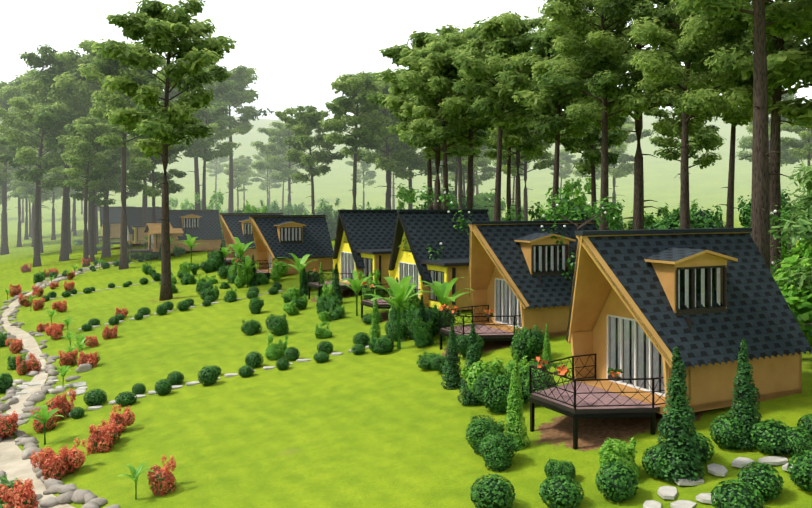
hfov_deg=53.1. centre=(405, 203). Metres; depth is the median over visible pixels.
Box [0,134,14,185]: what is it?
pine tree
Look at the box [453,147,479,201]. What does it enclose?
pine tree
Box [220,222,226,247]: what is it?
lime shrub
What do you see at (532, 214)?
green shrub
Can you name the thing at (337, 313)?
green shrub
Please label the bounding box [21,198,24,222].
pine tree
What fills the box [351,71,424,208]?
pine tree
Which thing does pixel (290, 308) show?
lime shrub
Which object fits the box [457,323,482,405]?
cypress
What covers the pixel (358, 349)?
topiary ball
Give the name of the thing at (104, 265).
topiary ball
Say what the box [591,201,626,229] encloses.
green shrub
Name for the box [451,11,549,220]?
pine tree
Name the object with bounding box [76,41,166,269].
pine tree
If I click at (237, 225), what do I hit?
house
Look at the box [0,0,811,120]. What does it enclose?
sky
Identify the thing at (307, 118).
pine tree
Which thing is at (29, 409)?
boulder
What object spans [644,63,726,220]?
pine tree
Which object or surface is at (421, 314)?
cypress
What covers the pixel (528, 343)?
green shrub
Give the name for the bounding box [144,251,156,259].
green shrub
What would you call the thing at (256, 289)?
topiary ball
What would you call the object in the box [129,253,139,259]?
green shrub
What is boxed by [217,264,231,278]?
green shrub
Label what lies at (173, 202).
lime shrub
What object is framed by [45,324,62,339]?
red shrub
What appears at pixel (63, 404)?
red shrub
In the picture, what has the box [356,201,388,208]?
green shrub
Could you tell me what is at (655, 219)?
lime shrub
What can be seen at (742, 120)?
pine tree
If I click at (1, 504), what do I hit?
green shrub
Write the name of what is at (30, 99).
pine tree
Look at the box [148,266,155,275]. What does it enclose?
green shrub
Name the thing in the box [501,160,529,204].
pine tree
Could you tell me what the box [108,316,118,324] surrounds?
topiary ball
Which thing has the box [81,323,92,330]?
topiary ball
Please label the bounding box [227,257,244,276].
lime shrub
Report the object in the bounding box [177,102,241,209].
pine tree
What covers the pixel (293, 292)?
lime shrub
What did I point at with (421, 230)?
house
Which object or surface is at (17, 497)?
red shrub
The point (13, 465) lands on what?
sand path
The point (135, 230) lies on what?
house
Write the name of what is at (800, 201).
green shrub
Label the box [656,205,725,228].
green shrub
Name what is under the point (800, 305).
lime shrub
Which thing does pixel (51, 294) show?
topiary ball
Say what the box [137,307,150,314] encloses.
topiary ball
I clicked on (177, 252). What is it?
green shrub
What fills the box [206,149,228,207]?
pine tree
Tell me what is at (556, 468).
green shrub
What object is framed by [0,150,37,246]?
pine tree
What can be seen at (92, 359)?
red shrub
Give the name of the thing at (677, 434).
cypress
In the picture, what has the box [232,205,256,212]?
green shrub
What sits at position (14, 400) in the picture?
boulder
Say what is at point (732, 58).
pine tree
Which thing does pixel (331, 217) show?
green shrub
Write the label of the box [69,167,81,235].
pine tree
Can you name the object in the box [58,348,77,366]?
red shrub
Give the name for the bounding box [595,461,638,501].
topiary ball
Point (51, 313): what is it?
banana plant
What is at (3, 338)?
green shrub
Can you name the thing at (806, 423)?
topiary ball
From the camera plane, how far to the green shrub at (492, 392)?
32.88 m
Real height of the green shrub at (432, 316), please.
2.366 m
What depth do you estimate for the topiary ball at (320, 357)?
46.32 m
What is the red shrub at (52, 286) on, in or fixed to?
on the terrain
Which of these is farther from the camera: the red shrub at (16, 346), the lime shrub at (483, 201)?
the lime shrub at (483, 201)
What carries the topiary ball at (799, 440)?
on the terrain
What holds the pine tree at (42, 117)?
on the terrain
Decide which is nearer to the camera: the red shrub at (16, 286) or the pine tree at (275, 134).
the red shrub at (16, 286)
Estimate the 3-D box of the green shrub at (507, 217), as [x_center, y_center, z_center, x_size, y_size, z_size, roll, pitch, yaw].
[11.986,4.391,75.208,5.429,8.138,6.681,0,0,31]
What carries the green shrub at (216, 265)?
on the terrain
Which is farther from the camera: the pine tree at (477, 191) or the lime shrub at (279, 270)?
the pine tree at (477, 191)
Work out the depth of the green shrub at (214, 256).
102.13 m
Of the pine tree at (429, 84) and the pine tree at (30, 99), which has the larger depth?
the pine tree at (30, 99)
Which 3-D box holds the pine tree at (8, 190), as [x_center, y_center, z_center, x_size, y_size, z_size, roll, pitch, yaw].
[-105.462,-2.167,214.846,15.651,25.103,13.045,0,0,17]
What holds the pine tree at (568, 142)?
on the terrain
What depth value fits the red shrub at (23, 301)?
89.62 m
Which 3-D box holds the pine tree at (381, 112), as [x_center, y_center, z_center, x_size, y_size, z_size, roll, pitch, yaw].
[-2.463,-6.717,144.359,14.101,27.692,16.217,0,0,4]
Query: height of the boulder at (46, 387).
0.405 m
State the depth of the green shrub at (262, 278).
83.19 m
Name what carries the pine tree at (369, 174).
on the terrain
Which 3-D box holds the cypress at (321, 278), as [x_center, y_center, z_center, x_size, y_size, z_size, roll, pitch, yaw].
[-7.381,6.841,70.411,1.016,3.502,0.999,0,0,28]
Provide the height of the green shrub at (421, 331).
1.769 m
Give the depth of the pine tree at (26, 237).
212.37 m
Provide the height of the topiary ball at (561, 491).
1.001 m
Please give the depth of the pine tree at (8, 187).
191.95 m
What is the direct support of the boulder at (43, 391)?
on the terrain
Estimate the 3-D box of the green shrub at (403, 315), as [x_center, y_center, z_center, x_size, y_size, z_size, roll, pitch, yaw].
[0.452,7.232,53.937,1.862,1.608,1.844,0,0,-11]
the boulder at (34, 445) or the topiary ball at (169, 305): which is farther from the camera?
the topiary ball at (169, 305)
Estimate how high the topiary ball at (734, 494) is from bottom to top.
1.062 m
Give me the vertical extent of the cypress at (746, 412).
3.622 m
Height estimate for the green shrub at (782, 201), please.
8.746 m
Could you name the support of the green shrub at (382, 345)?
on the terrain
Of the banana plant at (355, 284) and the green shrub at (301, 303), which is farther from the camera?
the green shrub at (301, 303)
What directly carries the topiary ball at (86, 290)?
on the terrain
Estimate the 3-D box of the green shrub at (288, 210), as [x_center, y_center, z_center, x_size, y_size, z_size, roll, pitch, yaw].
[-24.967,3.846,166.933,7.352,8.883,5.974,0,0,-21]
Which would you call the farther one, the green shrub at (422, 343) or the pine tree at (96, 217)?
the pine tree at (96, 217)
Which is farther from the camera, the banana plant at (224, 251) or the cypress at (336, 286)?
the banana plant at (224, 251)
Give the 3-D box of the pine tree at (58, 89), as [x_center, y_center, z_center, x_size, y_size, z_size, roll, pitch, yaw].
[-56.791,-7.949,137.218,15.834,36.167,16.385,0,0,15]
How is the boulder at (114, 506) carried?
on the terrain
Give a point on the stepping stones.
(666, 492)
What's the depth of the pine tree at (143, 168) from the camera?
126.10 m
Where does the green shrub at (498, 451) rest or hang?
on the terrain
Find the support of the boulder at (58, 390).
on the terrain
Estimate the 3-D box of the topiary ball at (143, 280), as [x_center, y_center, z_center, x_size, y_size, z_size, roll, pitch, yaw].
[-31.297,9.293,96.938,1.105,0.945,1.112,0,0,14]
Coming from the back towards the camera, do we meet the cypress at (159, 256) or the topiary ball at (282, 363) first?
the cypress at (159, 256)
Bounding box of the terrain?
[0,110,811,507]
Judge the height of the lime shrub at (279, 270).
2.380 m
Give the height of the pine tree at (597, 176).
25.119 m
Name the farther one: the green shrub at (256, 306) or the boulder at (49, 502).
the green shrub at (256, 306)
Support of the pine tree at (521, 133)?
on the terrain
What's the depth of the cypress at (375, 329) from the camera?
50.56 m
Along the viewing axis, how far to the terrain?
40.45 m
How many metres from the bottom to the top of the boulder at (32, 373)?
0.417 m
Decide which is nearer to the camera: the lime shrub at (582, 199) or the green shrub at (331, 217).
the lime shrub at (582, 199)
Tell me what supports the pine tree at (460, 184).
on the terrain
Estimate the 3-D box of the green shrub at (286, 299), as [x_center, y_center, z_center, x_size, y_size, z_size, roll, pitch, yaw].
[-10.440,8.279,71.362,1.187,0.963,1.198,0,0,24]
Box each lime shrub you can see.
[169,195,191,209]
[171,273,177,283]
[177,260,190,277]
[180,201,201,209]
[194,189,223,217]
[196,274,206,284]
[205,275,217,283]
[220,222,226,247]
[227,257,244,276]
[234,264,253,287]
[243,200,266,212]
[265,333,287,360]
[270,258,289,281]
[283,301,298,314]
[286,286,301,300]
[314,321,332,338]
[318,310,331,321]
[321,283,335,298]
[358,270,383,299]
[388,281,419,317]
[395,183,433,209]
[461,356,501,398]
[465,190,505,215]
[485,202,514,220]
[497,356,526,381]
[536,204,551,217]
[562,175,598,212]
[598,437,639,478]
[644,212,660,222]
[662,199,698,223]
[772,238,811,354]
[781,206,795,258]
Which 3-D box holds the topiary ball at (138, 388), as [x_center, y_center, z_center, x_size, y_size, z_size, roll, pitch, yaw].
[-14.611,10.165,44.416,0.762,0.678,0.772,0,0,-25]
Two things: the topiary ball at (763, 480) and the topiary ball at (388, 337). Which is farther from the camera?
the topiary ball at (388, 337)
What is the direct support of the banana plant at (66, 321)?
on the terrain
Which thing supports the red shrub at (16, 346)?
on the terrain
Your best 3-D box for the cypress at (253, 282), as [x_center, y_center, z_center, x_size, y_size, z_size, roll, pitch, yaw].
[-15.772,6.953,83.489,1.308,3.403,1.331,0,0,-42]
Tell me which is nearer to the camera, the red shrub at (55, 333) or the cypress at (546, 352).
the cypress at (546, 352)
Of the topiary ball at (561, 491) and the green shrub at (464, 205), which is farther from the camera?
the green shrub at (464, 205)
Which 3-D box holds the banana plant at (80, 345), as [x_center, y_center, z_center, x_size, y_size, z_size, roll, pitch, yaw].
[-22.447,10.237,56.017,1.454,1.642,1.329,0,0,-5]
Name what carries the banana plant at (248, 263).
on the terrain
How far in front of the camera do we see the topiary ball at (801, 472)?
22.77 m
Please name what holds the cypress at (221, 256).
on the terrain
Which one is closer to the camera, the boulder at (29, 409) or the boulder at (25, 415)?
the boulder at (25, 415)
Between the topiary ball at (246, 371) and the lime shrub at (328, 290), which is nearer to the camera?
the topiary ball at (246, 371)
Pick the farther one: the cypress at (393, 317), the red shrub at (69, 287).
the red shrub at (69, 287)
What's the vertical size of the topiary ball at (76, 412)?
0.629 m
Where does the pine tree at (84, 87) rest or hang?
on the terrain
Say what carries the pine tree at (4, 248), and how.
on the terrain
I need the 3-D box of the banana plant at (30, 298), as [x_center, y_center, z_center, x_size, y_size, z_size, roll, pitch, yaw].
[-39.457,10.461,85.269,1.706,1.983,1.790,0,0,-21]
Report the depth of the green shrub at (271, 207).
167.72 m
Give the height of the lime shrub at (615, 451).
1.405 m
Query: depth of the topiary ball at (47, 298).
91.17 m
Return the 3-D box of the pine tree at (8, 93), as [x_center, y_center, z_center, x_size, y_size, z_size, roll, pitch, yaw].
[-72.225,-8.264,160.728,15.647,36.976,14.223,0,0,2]
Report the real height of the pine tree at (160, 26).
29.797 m
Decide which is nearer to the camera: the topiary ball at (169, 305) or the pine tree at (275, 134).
the topiary ball at (169, 305)
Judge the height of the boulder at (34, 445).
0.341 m
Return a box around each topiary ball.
[42,295,49,301]
[47,291,55,297]
[49,272,56,277]
[61,291,70,296]
[70,407,84,418]
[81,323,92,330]
[83,287,91,293]
[83,389,107,405]
[88,318,99,325]
[101,262,109,268]
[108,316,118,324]
[115,391,137,405]
[116,314,124,320]
[132,383,145,394]
[134,313,142,319]
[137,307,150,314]
[139,277,148,284]
[154,379,171,395]
[155,304,167,314]
[162,301,173,309]
[167,371,183,385]
[176,300,189,310]
[184,298,193,305]
[197,366,218,385]
[202,300,210,306]
[205,295,214,301]
[209,365,220,374]
[238,365,254,376]
[245,351,263,367]
[246,290,257,298]
[248,286,258,293]
[268,287,278,294]
[272,282,281,289]
[275,357,289,369]
[284,346,299,360]
[313,351,329,362]
[317,341,332,353]
[351,344,365,354]
[353,332,369,346]
[381,335,393,343]
[470,474,515,507]
[539,475,584,507]
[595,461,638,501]
[642,445,671,478]
[690,431,714,464]
[709,414,747,449]
[710,479,764,507]
[737,461,783,501]
[750,419,791,455]
[783,427,811,456]
[787,450,811,491]
[797,414,811,439]
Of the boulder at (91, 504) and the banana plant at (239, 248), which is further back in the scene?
the banana plant at (239, 248)
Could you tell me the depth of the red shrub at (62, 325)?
69.79 m
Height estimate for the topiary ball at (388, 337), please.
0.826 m
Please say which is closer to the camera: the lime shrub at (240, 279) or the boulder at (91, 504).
the boulder at (91, 504)
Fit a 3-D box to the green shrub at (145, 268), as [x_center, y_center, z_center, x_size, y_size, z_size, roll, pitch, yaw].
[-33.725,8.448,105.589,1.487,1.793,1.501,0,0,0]
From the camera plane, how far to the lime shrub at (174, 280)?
93.44 m
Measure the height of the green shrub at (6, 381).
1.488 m
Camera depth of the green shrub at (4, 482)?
29.64 m
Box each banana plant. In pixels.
[22,294,37,305]
[24,405,64,444]
[44,309,60,322]
[52,365,73,387]
[58,315,75,329]
[60,345,75,351]
[61,330,78,345]
[71,334,89,356]
[74,339,88,361]
[117,462,153,499]
[181,234,205,262]
[215,246,231,267]
[221,237,254,267]
[237,255,259,287]
[278,253,317,295]
[339,270,376,315]
[362,276,435,348]
[416,277,473,340]
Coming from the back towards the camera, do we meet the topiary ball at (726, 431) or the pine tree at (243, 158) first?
the pine tree at (243, 158)
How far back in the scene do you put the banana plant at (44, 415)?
37.84 m
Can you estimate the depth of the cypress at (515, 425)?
28.72 m
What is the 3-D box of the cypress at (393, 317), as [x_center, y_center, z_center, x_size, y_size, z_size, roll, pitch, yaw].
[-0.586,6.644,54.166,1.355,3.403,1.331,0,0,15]
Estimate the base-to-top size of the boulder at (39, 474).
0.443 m
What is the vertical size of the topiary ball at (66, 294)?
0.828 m
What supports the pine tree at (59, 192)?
on the terrain
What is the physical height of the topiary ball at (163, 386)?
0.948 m
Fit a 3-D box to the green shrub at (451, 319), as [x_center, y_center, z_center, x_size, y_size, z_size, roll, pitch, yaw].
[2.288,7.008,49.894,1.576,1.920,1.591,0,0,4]
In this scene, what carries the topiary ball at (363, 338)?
on the terrain
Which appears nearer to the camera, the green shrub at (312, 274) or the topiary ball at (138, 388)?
the topiary ball at (138, 388)
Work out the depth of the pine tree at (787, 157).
148.12 m
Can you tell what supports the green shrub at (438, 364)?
on the terrain
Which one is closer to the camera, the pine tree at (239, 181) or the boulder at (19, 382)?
the boulder at (19, 382)
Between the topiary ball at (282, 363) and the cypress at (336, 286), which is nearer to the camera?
the topiary ball at (282, 363)
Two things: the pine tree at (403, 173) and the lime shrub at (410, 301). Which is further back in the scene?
the pine tree at (403, 173)
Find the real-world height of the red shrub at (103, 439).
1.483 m
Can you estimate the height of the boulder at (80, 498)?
0.496 m
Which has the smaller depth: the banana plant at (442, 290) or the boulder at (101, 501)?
the boulder at (101, 501)
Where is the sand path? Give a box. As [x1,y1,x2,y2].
[0,265,100,507]
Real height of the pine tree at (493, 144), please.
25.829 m
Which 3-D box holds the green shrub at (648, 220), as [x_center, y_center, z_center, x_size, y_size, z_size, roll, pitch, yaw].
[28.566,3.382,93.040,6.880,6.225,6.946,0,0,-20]
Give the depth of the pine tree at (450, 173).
209.55 m
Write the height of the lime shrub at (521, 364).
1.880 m
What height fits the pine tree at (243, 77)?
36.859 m
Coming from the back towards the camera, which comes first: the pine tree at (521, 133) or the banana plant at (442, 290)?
the pine tree at (521, 133)
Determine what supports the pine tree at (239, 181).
on the terrain
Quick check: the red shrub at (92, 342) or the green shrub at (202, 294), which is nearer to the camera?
the red shrub at (92, 342)
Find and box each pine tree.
[0,70,48,252]
[0,80,33,254]
[0,97,91,266]
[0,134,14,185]
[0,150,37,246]
[0,170,10,204]
[0,170,29,230]
[7,149,61,246]
[12,155,49,249]
[18,44,104,260]
[21,53,129,254]
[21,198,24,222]
[24,193,28,239]
[28,193,30,236]
[31,176,48,237]
[33,128,88,253]
[35,147,69,239]
[45,39,165,257]
[51,147,127,261]
[56,116,120,266]
[64,134,103,254]
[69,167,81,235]
[71,198,73,231]
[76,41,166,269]
[79,175,102,243]
[88,0,238,300]
[103,153,143,214]
[118,74,200,244]
[118,129,191,254]
[153,60,235,209]
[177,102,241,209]
[204,64,274,212]
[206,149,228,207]
[223,160,252,208]
[233,155,252,207]
[246,151,287,204]
[250,121,316,201]
[260,169,278,204]
[270,151,297,209]
[274,104,347,214]
[317,71,391,209]
[345,148,376,208]
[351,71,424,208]
[366,83,443,208]
[369,109,417,208]
[371,24,493,208]
[374,108,442,208]
[392,173,395,208]
[395,39,495,208]
[414,25,520,208]
[419,147,454,193]
[442,155,478,204]
[448,139,496,198]
[449,126,490,208]
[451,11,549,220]
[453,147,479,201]
[475,149,478,194]
[477,80,545,217]
[479,58,567,219]
[489,112,561,220]
[491,135,511,218]
[494,20,600,220]
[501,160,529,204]
[530,72,629,213]
[534,0,687,229]
[544,0,714,229]
[548,149,575,206]
[571,135,617,194]
[587,116,653,208]
[593,0,765,228]
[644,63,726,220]
[672,0,811,274]
[674,0,811,270]
[681,26,786,227]
[735,92,805,166]
[737,0,811,129]
[769,103,811,165]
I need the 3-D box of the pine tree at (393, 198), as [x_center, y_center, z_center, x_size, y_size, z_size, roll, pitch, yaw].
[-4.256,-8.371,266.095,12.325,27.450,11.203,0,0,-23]
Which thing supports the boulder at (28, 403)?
on the terrain
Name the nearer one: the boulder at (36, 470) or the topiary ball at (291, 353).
the boulder at (36, 470)
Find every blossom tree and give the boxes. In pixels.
[399,183,473,259]
[541,196,624,281]
[770,205,811,273]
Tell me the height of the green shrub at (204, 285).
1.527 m
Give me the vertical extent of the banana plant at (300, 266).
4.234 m
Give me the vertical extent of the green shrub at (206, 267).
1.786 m
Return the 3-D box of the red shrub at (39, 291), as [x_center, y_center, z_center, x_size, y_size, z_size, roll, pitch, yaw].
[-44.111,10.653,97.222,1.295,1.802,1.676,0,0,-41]
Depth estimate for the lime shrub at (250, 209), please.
125.68 m
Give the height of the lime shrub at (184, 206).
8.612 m
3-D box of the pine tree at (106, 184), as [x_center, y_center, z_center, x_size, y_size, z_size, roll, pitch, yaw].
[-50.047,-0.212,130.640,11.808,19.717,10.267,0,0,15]
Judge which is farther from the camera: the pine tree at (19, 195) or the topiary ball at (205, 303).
the pine tree at (19, 195)
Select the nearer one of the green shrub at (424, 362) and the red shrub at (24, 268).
the green shrub at (424, 362)
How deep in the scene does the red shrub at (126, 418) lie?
37.63 m
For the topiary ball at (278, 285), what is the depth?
78.17 m
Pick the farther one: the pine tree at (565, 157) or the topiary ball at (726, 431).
the pine tree at (565, 157)
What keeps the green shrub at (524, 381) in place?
on the terrain
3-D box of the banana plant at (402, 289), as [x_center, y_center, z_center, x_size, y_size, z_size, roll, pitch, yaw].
[-0.491,6.380,47.303,3.738,4.617,4.088,0,0,42]
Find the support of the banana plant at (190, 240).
on the terrain
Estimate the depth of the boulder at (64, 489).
30.31 m
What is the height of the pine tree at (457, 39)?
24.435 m
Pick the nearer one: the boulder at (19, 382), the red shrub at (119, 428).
the red shrub at (119, 428)
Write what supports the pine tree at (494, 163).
on the terrain
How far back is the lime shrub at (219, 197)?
160.06 m
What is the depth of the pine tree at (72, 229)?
225.01 m
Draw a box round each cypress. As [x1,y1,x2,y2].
[158,243,160,260]
[218,244,225,269]
[248,255,257,285]
[299,268,308,295]
[315,262,324,300]
[331,263,342,303]
[369,289,381,339]
[388,277,401,322]
[414,294,427,341]
[441,323,464,389]
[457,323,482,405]
[505,350,529,449]
[541,323,552,366]
[654,347,704,481]
[728,338,761,449]
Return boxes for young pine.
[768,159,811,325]
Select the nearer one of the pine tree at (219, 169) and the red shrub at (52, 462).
the red shrub at (52, 462)
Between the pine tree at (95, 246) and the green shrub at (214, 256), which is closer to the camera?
the green shrub at (214, 256)
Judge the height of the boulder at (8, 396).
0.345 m
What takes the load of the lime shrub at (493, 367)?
on the terrain
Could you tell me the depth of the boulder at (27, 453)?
36.15 m
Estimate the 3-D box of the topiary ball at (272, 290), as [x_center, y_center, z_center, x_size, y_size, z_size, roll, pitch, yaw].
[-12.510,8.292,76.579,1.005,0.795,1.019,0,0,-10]
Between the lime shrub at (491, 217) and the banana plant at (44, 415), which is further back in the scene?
the lime shrub at (491, 217)
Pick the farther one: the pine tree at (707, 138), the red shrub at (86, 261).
the red shrub at (86, 261)
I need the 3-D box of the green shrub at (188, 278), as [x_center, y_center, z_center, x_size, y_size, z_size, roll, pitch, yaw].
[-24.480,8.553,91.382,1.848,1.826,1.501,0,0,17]
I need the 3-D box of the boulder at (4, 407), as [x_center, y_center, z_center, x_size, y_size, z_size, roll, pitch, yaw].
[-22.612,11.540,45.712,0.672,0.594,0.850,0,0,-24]
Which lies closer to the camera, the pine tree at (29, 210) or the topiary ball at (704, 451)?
the topiary ball at (704, 451)
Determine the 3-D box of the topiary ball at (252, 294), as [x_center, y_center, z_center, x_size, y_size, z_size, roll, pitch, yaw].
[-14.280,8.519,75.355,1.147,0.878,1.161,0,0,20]
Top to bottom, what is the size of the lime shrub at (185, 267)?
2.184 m
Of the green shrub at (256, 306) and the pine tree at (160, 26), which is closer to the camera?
the green shrub at (256, 306)
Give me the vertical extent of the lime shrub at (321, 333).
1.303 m
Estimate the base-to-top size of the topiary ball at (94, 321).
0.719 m
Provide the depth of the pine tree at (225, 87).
161.55 m
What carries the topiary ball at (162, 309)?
on the terrain
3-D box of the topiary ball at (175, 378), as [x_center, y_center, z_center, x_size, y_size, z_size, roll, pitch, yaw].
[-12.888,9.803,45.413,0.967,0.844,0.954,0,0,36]
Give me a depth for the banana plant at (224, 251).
102.44 m
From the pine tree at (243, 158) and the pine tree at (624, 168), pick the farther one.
the pine tree at (243, 158)
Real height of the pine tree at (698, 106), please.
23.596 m
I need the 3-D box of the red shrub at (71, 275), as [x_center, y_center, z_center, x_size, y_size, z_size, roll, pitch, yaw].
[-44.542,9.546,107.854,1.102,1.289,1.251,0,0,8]
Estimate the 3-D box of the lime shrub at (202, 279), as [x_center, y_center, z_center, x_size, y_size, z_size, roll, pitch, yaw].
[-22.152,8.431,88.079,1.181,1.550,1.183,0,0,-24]
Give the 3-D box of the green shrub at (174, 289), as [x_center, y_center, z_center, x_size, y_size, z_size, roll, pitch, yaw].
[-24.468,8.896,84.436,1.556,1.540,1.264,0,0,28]
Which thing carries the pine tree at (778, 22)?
on the terrain
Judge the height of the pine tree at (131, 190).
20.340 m
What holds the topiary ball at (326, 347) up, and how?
on the terrain
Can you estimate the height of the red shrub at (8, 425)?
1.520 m
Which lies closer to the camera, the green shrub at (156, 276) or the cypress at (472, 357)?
the cypress at (472, 357)
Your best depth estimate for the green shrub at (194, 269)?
100.24 m
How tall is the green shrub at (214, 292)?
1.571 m
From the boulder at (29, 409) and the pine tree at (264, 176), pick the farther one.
the pine tree at (264, 176)
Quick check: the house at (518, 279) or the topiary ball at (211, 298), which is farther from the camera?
the topiary ball at (211, 298)
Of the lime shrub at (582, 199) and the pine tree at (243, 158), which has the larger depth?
the pine tree at (243, 158)
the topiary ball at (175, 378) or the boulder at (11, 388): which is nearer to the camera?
the topiary ball at (175, 378)
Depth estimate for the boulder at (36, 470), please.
33.62 m
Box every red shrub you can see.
[0,411,18,438]
[0,478,38,507]
[5,338,23,353]
[8,286,21,296]
[10,284,19,288]
[16,352,41,374]
[18,293,32,306]
[20,263,31,272]
[29,446,68,479]
[30,408,57,432]
[32,285,43,297]
[32,298,44,310]
[36,323,49,331]
[44,269,56,276]
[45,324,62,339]
[46,388,76,420]
[49,281,58,289]
[50,322,64,329]
[51,299,66,312]
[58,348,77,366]
[60,437,92,473]
[63,280,74,291]
[66,271,74,279]
[77,351,99,367]
[81,258,90,264]
[83,336,98,347]
[87,424,117,453]
[96,419,122,440]
[102,325,117,339]
[107,404,135,430]
[115,307,127,317]
[147,454,176,495]
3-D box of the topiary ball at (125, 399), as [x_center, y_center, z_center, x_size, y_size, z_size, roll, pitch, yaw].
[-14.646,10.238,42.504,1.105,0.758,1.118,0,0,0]
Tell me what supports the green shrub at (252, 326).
on the terrain
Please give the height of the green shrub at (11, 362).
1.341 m
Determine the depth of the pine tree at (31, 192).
174.10 m
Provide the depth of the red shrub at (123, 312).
72.21 m
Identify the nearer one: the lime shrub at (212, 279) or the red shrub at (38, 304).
the red shrub at (38, 304)
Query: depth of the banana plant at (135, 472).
28.71 m
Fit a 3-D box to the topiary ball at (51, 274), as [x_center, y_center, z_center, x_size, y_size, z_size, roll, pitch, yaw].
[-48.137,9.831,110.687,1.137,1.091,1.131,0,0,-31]
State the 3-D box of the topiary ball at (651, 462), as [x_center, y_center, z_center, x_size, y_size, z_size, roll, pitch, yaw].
[7.911,8.011,25.137,1.218,1.049,1.233,0,0,25]
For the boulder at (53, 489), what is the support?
on the terrain
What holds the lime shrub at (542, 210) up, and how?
on the terrain
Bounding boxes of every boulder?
[0,403,10,411]
[0,470,5,478]
[5,386,16,392]
[5,393,15,398]
[6,389,14,394]
[6,397,18,404]
[16,380,25,384]
[16,430,25,436]
[17,420,27,424]
[18,412,31,418]
[19,437,38,445]
[22,447,41,459]
[23,401,35,406]
[23,442,33,449]
[24,407,40,412]
[26,394,44,402]
[27,444,38,447]
[28,371,38,375]
[32,463,42,472]
[35,470,42,477]
[35,494,42,500]
[38,389,48,393]
[39,497,58,507]
[41,386,53,389]
[43,484,61,494]
[44,479,63,489]
[47,376,56,379]
[49,388,66,393]
[51,370,58,375]
[56,491,74,503]
[58,485,77,493]
[64,375,80,381]
[71,489,89,503]
[75,363,91,372]
[76,491,93,502]
[81,501,98,507]
[84,493,97,502]
[89,497,107,506]
[104,504,119,507]
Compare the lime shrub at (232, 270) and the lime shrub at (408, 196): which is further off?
the lime shrub at (408, 196)
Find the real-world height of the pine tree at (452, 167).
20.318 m
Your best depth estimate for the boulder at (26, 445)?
37.55 m
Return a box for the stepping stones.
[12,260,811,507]
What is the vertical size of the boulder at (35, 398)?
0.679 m
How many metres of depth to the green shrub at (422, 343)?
46.82 m
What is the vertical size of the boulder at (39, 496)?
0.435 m
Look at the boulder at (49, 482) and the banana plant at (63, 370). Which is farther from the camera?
the banana plant at (63, 370)
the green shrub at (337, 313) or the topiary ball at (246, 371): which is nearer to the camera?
the topiary ball at (246, 371)
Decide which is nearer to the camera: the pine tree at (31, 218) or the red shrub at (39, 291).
the red shrub at (39, 291)
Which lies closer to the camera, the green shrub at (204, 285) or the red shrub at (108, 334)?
the red shrub at (108, 334)
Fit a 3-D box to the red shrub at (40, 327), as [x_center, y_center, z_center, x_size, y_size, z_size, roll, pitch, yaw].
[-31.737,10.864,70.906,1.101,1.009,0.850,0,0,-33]
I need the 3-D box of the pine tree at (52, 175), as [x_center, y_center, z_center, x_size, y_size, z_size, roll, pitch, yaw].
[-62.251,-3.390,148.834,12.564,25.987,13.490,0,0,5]
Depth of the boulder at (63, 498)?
29.21 m
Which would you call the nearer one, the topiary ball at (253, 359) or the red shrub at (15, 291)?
the topiary ball at (253, 359)
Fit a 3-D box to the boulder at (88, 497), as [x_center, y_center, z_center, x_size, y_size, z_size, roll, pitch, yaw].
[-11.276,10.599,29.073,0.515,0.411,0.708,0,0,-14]
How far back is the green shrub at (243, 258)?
101.72 m
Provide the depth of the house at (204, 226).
124.92 m
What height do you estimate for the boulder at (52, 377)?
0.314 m
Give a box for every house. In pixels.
[98,206,135,239]
[110,207,161,247]
[128,210,222,261]
[207,213,282,261]
[235,215,333,277]
[308,209,415,298]
[361,209,489,317]
[439,220,596,349]
[529,228,811,449]
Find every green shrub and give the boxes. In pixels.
[0,332,9,346]
[0,372,12,392]
[0,475,32,494]
[0,499,12,507]
[7,353,25,369]
[33,272,44,282]
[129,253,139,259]
[142,262,151,274]
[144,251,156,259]
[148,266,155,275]
[151,272,160,280]
[172,283,177,293]
[173,245,185,256]
[181,272,196,284]
[190,263,198,274]
[196,280,213,293]
[200,261,213,272]
[200,287,207,300]
[205,285,218,299]
[206,258,218,270]
[208,251,224,267]
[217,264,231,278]
[219,281,231,288]
[223,287,236,301]
[227,274,235,283]
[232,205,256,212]
[232,253,244,264]
[241,317,261,335]
[248,297,263,313]
[255,271,269,284]
[256,200,279,212]
[265,313,288,335]
[270,200,298,214]
[281,292,289,302]
[288,202,309,214]
[292,294,307,309]
[299,271,318,289]
[314,197,346,239]
[316,293,341,313]
[329,303,345,320]
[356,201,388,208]
[362,312,372,323]
[368,336,393,353]
[384,318,407,341]
[400,303,424,320]
[406,304,442,338]
[408,316,433,343]
[415,336,433,347]
[416,350,443,369]
[431,355,447,373]
[433,181,478,208]
[433,303,455,330]
[455,333,483,357]
[465,414,504,454]
[473,371,511,413]
[478,428,520,471]
[505,207,541,220]
[507,359,559,403]
[510,325,544,361]
[528,195,592,220]
[544,459,575,480]
[545,183,622,229]
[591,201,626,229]
[625,207,666,229]
[644,223,678,229]
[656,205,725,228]
[737,186,795,237]
[744,192,795,227]
[794,189,809,240]
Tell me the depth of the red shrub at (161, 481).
28.82 m
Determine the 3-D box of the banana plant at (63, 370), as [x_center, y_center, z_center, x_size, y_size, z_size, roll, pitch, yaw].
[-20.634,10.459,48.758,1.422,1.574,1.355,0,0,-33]
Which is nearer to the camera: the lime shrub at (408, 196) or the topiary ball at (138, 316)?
the topiary ball at (138, 316)
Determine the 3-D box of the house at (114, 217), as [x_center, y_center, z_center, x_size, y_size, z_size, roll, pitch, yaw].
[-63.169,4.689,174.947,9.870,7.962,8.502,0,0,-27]
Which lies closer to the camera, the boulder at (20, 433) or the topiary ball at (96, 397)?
the boulder at (20, 433)
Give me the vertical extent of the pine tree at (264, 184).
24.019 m
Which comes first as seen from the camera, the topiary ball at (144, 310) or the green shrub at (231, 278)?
the topiary ball at (144, 310)
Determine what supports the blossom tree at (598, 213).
on the terrain
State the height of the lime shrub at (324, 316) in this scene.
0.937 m
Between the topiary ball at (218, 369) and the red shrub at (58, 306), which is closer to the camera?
the topiary ball at (218, 369)

